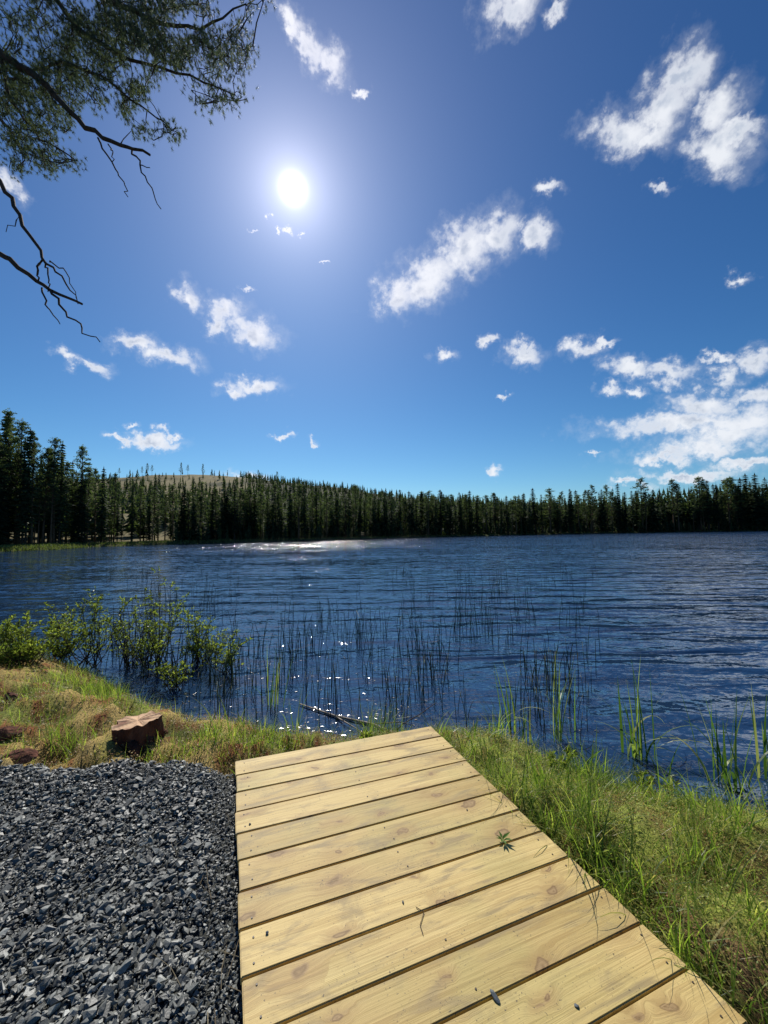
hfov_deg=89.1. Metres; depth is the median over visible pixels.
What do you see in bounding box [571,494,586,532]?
pine tree
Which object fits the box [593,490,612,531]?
spruce tree
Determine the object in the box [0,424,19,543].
pine tree
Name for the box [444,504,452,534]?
spruce tree
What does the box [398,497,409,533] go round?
pine tree
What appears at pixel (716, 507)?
spruce tree
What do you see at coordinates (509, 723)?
sedge clump
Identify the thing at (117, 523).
spruce tree
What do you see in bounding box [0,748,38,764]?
rock
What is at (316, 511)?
spruce tree
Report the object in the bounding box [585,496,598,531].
pine tree
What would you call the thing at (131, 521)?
spruce tree
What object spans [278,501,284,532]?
spruce tree
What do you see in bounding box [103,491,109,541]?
spruce tree
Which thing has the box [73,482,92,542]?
spruce tree
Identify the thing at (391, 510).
spruce tree
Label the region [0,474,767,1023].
ground
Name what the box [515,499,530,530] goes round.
pine tree
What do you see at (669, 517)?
spruce tree
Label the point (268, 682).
horsetail stalk
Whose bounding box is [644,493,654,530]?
spruce tree
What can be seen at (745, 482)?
spruce tree
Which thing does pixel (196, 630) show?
shrub
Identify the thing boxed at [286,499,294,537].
spruce tree
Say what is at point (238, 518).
spruce tree
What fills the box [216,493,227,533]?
spruce tree
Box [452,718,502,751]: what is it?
sedge clump
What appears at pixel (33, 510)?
pine tree
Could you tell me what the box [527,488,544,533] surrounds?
spruce tree
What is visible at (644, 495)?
pine tree
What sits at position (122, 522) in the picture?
spruce tree
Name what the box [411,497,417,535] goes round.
spruce tree
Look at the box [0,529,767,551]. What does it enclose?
shore grass
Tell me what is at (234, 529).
spruce tree
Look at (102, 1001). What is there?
gravel
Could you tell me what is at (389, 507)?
spruce tree
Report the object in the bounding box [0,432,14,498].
pine tree
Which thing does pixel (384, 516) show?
spruce tree
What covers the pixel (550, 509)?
pine tree
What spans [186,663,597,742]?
floating litter
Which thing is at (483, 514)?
pine tree
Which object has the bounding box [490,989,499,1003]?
stone
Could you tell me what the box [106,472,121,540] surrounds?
pine tree
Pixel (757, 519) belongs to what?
spruce tree
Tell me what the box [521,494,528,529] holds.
spruce tree
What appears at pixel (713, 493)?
spruce tree
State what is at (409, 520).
spruce tree
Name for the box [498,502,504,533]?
spruce tree
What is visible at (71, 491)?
spruce tree
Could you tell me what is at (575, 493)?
spruce tree
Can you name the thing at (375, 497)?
spruce tree
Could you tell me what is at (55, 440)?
pine tree
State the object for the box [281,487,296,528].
spruce tree
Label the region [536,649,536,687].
horsetail stalk
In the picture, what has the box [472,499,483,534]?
spruce tree
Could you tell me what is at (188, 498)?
pine tree
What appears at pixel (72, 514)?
spruce tree
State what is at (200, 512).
pine tree
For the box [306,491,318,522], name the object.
pine tree
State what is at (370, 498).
pine tree
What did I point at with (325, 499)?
pine tree
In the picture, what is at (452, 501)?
pine tree
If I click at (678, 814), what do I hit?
leafy ground cover
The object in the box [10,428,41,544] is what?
spruce tree
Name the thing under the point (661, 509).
spruce tree
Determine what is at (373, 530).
spruce tree
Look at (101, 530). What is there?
spruce tree
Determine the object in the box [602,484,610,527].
pine tree
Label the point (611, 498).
pine tree
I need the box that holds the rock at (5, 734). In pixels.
[0,726,26,740]
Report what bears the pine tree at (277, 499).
on the ground at (94, 752)
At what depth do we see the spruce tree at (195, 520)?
93.53 m
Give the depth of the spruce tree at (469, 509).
151.26 m
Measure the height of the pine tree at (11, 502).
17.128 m
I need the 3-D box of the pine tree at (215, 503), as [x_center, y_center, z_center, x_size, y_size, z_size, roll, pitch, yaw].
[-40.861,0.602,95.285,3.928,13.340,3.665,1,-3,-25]
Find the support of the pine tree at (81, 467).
on the ground at (94, 752)
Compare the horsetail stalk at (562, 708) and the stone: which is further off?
the horsetail stalk at (562, 708)
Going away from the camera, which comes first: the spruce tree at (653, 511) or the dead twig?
the dead twig
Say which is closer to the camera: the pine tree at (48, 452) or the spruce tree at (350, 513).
the pine tree at (48, 452)
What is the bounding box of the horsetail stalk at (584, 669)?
[582,643,585,689]
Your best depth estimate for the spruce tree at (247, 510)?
105.77 m
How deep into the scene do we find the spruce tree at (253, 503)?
101.89 m
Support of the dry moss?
on the ground at (94, 752)
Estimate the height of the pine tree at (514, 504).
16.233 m
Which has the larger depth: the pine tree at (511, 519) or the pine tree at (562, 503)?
the pine tree at (562, 503)
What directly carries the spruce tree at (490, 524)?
on the ground at (94, 752)
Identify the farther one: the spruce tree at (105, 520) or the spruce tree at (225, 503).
the spruce tree at (225, 503)
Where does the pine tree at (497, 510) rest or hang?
on the ground at (94, 752)
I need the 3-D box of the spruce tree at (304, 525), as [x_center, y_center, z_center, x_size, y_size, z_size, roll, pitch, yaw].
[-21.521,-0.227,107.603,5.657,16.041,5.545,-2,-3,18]
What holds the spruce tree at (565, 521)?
on the ground at (94, 752)
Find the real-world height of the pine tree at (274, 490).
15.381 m
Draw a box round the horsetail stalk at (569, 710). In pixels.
[569,674,570,731]
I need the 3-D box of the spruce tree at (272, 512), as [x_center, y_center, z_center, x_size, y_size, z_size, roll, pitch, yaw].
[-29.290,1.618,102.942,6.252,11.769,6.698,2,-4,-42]
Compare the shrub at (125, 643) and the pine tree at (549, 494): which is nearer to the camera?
the shrub at (125, 643)
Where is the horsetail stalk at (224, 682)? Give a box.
[223,659,226,703]
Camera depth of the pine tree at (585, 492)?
171.37 m
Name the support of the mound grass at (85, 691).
on the ground at (94, 752)
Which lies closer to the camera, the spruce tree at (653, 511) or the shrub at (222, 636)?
the shrub at (222, 636)
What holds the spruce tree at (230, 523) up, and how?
on the ground at (94, 752)
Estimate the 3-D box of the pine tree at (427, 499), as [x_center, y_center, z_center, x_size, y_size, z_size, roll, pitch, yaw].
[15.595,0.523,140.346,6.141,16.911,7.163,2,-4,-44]
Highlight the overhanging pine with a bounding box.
[0,0,275,341]
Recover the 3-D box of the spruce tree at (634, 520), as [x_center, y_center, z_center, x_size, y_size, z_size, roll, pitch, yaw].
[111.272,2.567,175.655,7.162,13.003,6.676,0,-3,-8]
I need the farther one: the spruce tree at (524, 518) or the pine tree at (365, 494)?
the spruce tree at (524, 518)
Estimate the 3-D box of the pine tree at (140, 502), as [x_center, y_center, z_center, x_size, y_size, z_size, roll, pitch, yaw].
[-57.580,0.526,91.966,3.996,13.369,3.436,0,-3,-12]
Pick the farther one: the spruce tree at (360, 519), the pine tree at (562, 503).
the pine tree at (562, 503)
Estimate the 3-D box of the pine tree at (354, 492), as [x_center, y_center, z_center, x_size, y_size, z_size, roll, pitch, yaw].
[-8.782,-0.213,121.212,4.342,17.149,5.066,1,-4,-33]
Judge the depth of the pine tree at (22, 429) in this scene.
66.27 m
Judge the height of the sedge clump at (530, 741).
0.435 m
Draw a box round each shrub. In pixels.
[0,609,78,668]
[15,603,93,664]
[36,586,133,667]
[105,597,161,669]
[109,616,177,661]
[111,566,197,670]
[148,660,202,690]
[177,609,217,665]
[185,625,230,663]
[198,629,253,673]
[359,728,373,738]
[547,745,595,781]
[567,831,618,871]
[624,764,679,796]
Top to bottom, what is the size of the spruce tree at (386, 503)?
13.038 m
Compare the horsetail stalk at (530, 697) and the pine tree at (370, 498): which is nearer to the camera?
the horsetail stalk at (530, 697)
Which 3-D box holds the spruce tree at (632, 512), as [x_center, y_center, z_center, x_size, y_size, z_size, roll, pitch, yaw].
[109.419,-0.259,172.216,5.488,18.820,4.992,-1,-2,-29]
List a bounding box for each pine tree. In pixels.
[0,408,19,544]
[0,420,38,544]
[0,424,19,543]
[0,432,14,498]
[3,450,23,543]
[15,430,48,543]
[17,445,43,543]
[29,486,51,543]
[31,479,44,544]
[33,446,62,542]
[34,436,71,542]
[36,460,67,542]
[41,446,55,542]
[42,474,51,542]
[60,461,77,542]
[67,446,99,539]
[74,466,102,542]
[87,468,107,542]
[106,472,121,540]
[106,498,114,541]
[133,487,147,540]
[145,490,160,539]
[155,506,162,540]
[159,493,174,539]
[161,484,186,538]
[175,491,202,539]
[191,496,208,528]
[194,482,208,533]
[208,488,222,538]
[232,489,247,521]
[235,493,251,536]
[241,488,258,532]
[254,492,270,537]
[258,509,266,538]
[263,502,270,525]
[265,484,285,519]
[270,494,284,537]
[289,483,311,538]
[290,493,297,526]
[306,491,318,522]
[308,511,316,537]
[317,500,324,537]
[318,490,332,536]
[333,500,342,537]
[338,487,352,537]
[348,505,359,536]
[349,485,360,536]
[359,491,373,533]
[366,497,377,535]
[392,512,399,535]
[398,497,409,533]
[401,499,408,535]
[416,491,427,528]
[420,490,436,534]
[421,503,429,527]
[423,496,438,534]
[443,493,458,533]
[461,494,474,525]
[461,499,469,534]
[469,494,486,523]
[478,495,492,533]
[480,501,487,533]
[487,493,500,532]
[491,498,504,532]
[505,501,518,533]
[508,495,522,533]
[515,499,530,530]
[543,487,558,533]
[544,497,555,531]
[555,494,566,532]
[558,491,566,524]
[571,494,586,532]
[581,489,591,529]
[585,485,600,532]
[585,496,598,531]
[589,499,601,527]
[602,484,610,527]
[606,491,619,528]
[627,477,650,531]
[636,492,654,531]
[666,479,681,530]
[667,483,686,530]
[689,476,713,530]
[689,501,696,531]
[697,497,709,531]
[716,476,744,521]
[717,478,740,530]
[719,479,731,521]
[729,483,744,529]
[743,491,754,529]
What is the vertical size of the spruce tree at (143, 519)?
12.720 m
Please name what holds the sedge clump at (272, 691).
on the lake water
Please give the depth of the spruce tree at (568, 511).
168.97 m
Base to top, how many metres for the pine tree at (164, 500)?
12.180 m
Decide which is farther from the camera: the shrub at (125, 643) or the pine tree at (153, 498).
the pine tree at (153, 498)
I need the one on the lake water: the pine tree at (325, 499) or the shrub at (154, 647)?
the shrub at (154, 647)
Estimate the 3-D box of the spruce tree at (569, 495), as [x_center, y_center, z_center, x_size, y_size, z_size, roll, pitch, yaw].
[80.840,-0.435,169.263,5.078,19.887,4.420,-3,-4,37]
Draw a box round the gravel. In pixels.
[0,758,241,1023]
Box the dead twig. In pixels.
[398,702,436,728]
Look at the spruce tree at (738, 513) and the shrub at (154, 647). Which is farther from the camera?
the spruce tree at (738, 513)
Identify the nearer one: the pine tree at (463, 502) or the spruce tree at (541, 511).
the pine tree at (463, 502)
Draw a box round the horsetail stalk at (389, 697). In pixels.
[386,668,389,719]
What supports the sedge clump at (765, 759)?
on the lake water
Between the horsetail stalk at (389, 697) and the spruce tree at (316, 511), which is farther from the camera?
the spruce tree at (316, 511)
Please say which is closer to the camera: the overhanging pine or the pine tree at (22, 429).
the overhanging pine
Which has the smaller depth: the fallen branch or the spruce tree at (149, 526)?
the fallen branch
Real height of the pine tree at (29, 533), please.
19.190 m
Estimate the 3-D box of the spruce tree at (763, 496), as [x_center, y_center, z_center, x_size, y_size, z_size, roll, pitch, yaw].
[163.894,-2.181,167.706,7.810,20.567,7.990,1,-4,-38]
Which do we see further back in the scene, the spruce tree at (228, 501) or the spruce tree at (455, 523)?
the spruce tree at (455, 523)
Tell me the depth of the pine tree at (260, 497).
103.03 m
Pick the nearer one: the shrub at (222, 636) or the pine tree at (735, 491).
the shrub at (222, 636)
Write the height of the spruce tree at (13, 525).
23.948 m
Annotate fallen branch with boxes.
[300,703,413,731]
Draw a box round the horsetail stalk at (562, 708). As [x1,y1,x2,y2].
[561,686,565,727]
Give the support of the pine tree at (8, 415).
on the ground at (94, 752)
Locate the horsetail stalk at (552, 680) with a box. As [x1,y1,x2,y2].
[551,655,554,704]
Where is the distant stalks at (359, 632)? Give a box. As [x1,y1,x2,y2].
[99,560,599,690]
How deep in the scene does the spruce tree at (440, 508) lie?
141.96 m
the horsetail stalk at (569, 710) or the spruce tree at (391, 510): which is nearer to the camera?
the horsetail stalk at (569, 710)
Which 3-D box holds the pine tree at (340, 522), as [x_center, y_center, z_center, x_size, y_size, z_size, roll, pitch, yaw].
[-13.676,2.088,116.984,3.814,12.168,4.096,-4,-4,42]
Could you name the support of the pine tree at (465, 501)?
on the ground at (94, 752)
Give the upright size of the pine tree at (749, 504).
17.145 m
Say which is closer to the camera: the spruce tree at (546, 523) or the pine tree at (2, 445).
the pine tree at (2, 445)
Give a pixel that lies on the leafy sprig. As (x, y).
(503, 837)
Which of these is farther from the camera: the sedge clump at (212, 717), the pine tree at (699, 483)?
the pine tree at (699, 483)
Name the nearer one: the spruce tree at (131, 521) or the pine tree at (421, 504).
the spruce tree at (131, 521)
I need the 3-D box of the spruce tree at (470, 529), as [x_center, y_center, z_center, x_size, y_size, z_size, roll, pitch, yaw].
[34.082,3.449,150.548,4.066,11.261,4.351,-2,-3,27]
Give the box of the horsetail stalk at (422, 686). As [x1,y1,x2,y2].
[422,659,423,707]
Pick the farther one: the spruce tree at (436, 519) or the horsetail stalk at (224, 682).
the spruce tree at (436, 519)
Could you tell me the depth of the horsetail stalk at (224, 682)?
4.39 m
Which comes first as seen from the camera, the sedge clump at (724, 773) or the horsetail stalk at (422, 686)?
the sedge clump at (724, 773)
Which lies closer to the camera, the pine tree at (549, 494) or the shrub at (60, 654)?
the shrub at (60, 654)
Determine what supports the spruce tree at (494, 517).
on the ground at (94, 752)
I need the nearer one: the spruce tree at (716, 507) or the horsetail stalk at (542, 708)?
the horsetail stalk at (542, 708)
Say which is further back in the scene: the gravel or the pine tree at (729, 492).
the pine tree at (729, 492)
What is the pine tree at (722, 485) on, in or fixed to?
on the ground at (94, 752)
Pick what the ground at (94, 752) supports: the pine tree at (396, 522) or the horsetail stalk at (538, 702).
the pine tree at (396, 522)
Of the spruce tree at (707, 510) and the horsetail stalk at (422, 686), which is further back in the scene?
the spruce tree at (707, 510)
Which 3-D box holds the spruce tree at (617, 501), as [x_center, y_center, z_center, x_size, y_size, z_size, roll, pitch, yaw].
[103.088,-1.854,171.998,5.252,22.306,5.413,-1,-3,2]
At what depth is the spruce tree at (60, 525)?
71.54 m
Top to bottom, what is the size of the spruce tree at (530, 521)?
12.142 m
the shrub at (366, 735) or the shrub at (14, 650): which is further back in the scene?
the shrub at (14, 650)
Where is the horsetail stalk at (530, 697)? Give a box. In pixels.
[530,667,533,716]
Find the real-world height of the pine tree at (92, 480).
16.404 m
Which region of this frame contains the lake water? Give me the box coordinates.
[0,531,767,814]
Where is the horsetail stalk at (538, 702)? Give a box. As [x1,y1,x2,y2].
[536,676,540,727]
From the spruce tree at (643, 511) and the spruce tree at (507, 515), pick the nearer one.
the spruce tree at (507, 515)
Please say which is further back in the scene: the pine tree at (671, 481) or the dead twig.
the pine tree at (671, 481)
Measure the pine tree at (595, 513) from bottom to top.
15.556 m
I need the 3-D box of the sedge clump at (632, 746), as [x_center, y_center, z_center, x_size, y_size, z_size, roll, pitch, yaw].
[2.127,1.623,3.243,0.876,0.893,0.800,-1,-3,0]
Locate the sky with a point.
(509, 248)
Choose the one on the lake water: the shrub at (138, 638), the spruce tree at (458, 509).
the shrub at (138, 638)
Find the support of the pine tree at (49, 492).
on the ground at (94, 752)
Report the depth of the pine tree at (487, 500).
154.59 m
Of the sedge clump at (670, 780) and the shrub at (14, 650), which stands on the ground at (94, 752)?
the shrub at (14, 650)
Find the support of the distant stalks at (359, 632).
on the lake water
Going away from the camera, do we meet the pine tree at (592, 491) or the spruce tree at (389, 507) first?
the spruce tree at (389, 507)
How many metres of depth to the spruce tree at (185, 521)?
92.62 m
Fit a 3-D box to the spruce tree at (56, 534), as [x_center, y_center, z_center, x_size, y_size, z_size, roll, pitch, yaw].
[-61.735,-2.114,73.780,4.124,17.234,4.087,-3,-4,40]
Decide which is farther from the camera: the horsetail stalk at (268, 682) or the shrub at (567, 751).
the horsetail stalk at (268, 682)
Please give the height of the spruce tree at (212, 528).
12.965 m
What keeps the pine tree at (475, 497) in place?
on the ground at (94, 752)
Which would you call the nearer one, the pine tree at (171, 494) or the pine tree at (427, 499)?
the pine tree at (171, 494)
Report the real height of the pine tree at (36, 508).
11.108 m
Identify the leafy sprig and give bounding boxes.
[497,832,511,844]
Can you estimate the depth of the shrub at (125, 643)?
5.66 m
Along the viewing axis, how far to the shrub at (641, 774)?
2.73 m
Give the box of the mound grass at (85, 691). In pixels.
[0,647,457,776]
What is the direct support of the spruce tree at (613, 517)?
on the ground at (94, 752)
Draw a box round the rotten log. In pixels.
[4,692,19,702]
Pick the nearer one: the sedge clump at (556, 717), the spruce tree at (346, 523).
the sedge clump at (556, 717)
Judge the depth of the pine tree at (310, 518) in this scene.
111.21 m
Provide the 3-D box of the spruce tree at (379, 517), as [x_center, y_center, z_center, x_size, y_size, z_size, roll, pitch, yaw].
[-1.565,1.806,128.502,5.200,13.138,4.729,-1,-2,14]
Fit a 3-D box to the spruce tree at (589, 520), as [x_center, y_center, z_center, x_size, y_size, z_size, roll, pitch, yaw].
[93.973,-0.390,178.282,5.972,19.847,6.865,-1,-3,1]
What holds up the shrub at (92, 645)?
on the lake water
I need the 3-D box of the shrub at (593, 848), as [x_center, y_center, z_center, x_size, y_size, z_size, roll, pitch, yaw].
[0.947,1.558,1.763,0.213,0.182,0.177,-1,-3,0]
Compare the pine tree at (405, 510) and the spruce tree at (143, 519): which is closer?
the spruce tree at (143, 519)
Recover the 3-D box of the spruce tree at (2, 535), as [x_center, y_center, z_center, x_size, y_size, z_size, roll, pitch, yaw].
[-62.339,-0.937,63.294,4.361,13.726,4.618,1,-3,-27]
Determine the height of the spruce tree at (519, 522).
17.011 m
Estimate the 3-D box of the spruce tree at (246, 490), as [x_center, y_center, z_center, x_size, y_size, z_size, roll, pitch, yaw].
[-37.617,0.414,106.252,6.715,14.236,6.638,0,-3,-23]
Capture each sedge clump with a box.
[195,694,229,735]
[251,651,294,706]
[281,682,307,731]
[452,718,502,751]
[493,658,552,736]
[514,698,531,742]
[544,648,575,741]
[561,721,604,767]
[597,657,706,770]
[645,741,723,796]
[653,674,767,801]
[699,687,767,778]
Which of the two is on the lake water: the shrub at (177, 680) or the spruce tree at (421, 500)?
the shrub at (177, 680)
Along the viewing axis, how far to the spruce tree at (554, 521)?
167.52 m
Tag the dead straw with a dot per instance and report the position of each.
(213, 949)
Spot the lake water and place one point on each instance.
(689, 610)
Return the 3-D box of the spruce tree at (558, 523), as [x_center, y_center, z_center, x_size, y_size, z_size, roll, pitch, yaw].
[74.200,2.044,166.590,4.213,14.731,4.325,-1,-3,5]
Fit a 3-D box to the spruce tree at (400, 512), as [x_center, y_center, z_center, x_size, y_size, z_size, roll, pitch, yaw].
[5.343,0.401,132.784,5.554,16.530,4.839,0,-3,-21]
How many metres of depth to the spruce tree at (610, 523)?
177.90 m
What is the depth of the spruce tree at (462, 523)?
148.19 m
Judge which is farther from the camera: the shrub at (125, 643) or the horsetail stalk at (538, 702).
the shrub at (125, 643)
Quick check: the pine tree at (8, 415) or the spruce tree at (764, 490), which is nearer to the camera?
the pine tree at (8, 415)
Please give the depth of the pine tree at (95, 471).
85.71 m
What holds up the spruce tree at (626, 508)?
on the ground at (94, 752)
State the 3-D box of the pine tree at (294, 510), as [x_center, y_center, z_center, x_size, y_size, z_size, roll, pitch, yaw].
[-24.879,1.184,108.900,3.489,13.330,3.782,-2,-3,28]
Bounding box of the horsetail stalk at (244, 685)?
[244,671,244,700]
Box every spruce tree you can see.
[0,416,28,544]
[0,469,14,544]
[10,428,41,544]
[10,438,36,544]
[44,460,68,542]
[46,443,75,542]
[63,462,80,541]
[64,470,83,541]
[67,477,92,542]
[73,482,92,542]
[88,467,113,541]
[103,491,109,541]
[112,494,121,540]
[116,510,125,541]
[124,487,138,539]
[134,491,148,540]
[142,492,155,540]
[151,479,162,539]
[166,514,174,539]
[171,485,190,539]
[175,492,186,534]
[184,494,198,539]
[186,503,201,540]
[201,489,221,538]
[216,490,232,538]
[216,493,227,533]
[221,488,239,538]
[228,484,241,538]
[228,498,239,539]
[232,500,242,537]
[239,489,253,532]
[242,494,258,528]
[243,491,264,538]
[263,497,282,538]
[274,491,285,537]
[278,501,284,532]
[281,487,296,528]
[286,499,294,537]
[294,483,313,538]
[312,487,322,533]
[327,495,335,530]
[328,496,346,537]
[342,505,348,536]
[344,489,353,537]
[356,493,365,531]
[362,501,368,536]
[369,499,379,535]
[371,488,380,534]
[375,502,382,526]
[380,493,391,535]
[385,500,389,536]
[387,493,391,519]
[388,499,397,534]
[394,490,407,535]
[404,492,414,532]
[406,504,416,534]
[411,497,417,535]
[413,498,424,535]
[418,493,427,535]
[431,490,448,534]
[432,495,440,534]
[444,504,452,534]
[445,498,456,534]
[453,493,468,534]
[453,505,457,533]
[457,501,467,534]
[464,491,473,533]
[469,506,475,534]
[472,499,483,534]
[487,507,493,533]
[492,493,498,533]
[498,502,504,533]
[502,496,511,534]
[511,496,525,532]
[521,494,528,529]
[525,506,532,533]
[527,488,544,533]
[538,497,545,532]
[541,501,548,530]
[547,498,561,532]
[553,500,562,533]
[561,500,571,532]
[563,497,576,532]
[566,489,576,532]
[570,491,576,529]
[571,490,582,531]
[583,491,595,531]
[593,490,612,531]
[600,499,608,531]
[609,489,617,526]
[611,497,619,531]
[614,483,624,531]
[616,495,627,531]
[621,492,633,531]
[627,504,636,530]
[628,491,636,531]
[633,492,643,529]
[635,494,647,524]
[644,490,668,531]
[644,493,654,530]
[658,493,665,530]
[666,501,672,523]
[668,488,691,526]
[685,492,695,530]
[688,486,704,530]
[693,479,716,528]
[703,481,715,530]
[709,484,719,530]
[712,485,725,530]
[713,490,734,530]
[732,486,745,527]
[733,477,749,529]
[741,474,760,526]
[741,483,748,529]
[745,473,767,530]
[758,484,767,529]
[759,477,767,526]
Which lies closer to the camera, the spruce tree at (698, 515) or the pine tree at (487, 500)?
the pine tree at (487, 500)
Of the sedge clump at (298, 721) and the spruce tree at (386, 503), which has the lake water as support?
the sedge clump at (298, 721)
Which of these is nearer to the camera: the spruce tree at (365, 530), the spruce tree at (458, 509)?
the spruce tree at (365, 530)
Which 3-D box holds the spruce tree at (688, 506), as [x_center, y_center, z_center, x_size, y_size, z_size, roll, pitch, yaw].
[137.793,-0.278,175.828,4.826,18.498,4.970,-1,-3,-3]
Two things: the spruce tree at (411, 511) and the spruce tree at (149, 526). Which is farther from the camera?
the spruce tree at (411, 511)
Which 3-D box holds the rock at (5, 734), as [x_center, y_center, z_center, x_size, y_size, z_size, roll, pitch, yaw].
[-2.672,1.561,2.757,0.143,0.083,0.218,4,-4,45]
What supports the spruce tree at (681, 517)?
on the ground at (94, 752)
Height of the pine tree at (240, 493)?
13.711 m
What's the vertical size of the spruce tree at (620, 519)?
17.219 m
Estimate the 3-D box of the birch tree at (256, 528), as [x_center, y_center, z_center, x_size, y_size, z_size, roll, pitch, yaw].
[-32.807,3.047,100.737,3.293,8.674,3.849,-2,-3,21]
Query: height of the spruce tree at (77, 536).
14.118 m
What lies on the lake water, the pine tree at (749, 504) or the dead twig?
the dead twig
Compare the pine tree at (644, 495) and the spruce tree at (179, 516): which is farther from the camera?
the pine tree at (644, 495)
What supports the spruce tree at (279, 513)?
on the ground at (94, 752)
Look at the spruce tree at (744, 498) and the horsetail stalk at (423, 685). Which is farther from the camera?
the spruce tree at (744, 498)
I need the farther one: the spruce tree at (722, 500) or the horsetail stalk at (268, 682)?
the spruce tree at (722, 500)
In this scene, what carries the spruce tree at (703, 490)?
on the ground at (94, 752)
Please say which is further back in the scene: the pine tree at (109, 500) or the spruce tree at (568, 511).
the spruce tree at (568, 511)
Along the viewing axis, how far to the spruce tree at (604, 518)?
172.95 m
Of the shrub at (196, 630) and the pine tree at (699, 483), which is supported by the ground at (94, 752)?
the pine tree at (699, 483)
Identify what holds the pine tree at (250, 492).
on the ground at (94, 752)
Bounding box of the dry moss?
[0,654,435,776]
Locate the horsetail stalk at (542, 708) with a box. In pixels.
[537,678,545,738]
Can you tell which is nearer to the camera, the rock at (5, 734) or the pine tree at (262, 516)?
the rock at (5, 734)
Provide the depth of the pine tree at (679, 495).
170.99 m
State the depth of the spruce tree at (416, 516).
138.97 m
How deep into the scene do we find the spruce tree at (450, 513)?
144.71 m
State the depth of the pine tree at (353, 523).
121.67 m
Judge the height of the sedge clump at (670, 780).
0.342 m
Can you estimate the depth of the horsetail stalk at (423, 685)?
4.22 m
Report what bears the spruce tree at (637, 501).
on the ground at (94, 752)
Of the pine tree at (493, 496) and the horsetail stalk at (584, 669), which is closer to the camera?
the horsetail stalk at (584, 669)
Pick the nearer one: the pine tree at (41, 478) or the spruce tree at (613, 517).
the pine tree at (41, 478)
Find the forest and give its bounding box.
[0,454,767,542]
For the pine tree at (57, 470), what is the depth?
69.45 m
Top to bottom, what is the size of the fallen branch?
0.053 m
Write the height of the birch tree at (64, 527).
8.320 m
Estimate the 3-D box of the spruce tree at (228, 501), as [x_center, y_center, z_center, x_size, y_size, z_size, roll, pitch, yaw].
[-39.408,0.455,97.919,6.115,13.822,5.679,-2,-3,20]
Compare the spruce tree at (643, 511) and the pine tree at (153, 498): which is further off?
the spruce tree at (643, 511)
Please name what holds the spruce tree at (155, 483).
on the ground at (94, 752)
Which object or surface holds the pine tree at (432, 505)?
on the ground at (94, 752)
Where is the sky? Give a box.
[0,0,767,506]
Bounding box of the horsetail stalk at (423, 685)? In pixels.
[423,656,423,704]
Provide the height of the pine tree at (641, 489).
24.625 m
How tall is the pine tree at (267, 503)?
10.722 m
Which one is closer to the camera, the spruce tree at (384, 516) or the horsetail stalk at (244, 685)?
the horsetail stalk at (244, 685)
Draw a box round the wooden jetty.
[235,726,747,1023]
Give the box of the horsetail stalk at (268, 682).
[267,655,270,709]
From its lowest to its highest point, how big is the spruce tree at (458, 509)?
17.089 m
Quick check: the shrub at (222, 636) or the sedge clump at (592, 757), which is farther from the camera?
the shrub at (222, 636)
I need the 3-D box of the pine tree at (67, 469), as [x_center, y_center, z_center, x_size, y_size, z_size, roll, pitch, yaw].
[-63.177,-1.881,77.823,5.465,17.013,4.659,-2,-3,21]
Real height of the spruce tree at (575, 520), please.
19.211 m
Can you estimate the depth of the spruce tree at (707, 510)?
169.54 m
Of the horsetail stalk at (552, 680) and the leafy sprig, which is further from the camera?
the horsetail stalk at (552, 680)
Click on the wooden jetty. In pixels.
(345, 849)
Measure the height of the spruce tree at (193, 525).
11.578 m
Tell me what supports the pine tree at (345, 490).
on the ground at (94, 752)
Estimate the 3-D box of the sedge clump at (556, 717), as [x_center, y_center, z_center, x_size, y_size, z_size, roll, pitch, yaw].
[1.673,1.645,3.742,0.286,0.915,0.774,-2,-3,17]
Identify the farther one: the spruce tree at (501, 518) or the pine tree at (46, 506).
the spruce tree at (501, 518)
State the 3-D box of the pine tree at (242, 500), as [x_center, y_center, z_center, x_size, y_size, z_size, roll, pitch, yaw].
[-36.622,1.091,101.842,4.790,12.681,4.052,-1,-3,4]
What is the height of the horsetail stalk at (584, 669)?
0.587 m
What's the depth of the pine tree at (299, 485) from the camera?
105.77 m
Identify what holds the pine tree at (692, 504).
on the ground at (94, 752)
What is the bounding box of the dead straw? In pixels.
[153,813,241,1023]
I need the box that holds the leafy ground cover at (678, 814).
[364,725,767,1021]
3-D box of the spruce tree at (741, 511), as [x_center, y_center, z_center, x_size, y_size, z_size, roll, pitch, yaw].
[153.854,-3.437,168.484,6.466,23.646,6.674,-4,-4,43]
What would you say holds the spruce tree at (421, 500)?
on the ground at (94, 752)
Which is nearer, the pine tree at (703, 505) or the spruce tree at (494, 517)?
the spruce tree at (494, 517)
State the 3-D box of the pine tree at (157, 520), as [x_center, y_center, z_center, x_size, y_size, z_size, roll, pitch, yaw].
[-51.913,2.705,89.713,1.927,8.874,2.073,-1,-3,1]
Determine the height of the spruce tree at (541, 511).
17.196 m
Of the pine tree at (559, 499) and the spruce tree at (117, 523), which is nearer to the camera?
the spruce tree at (117, 523)

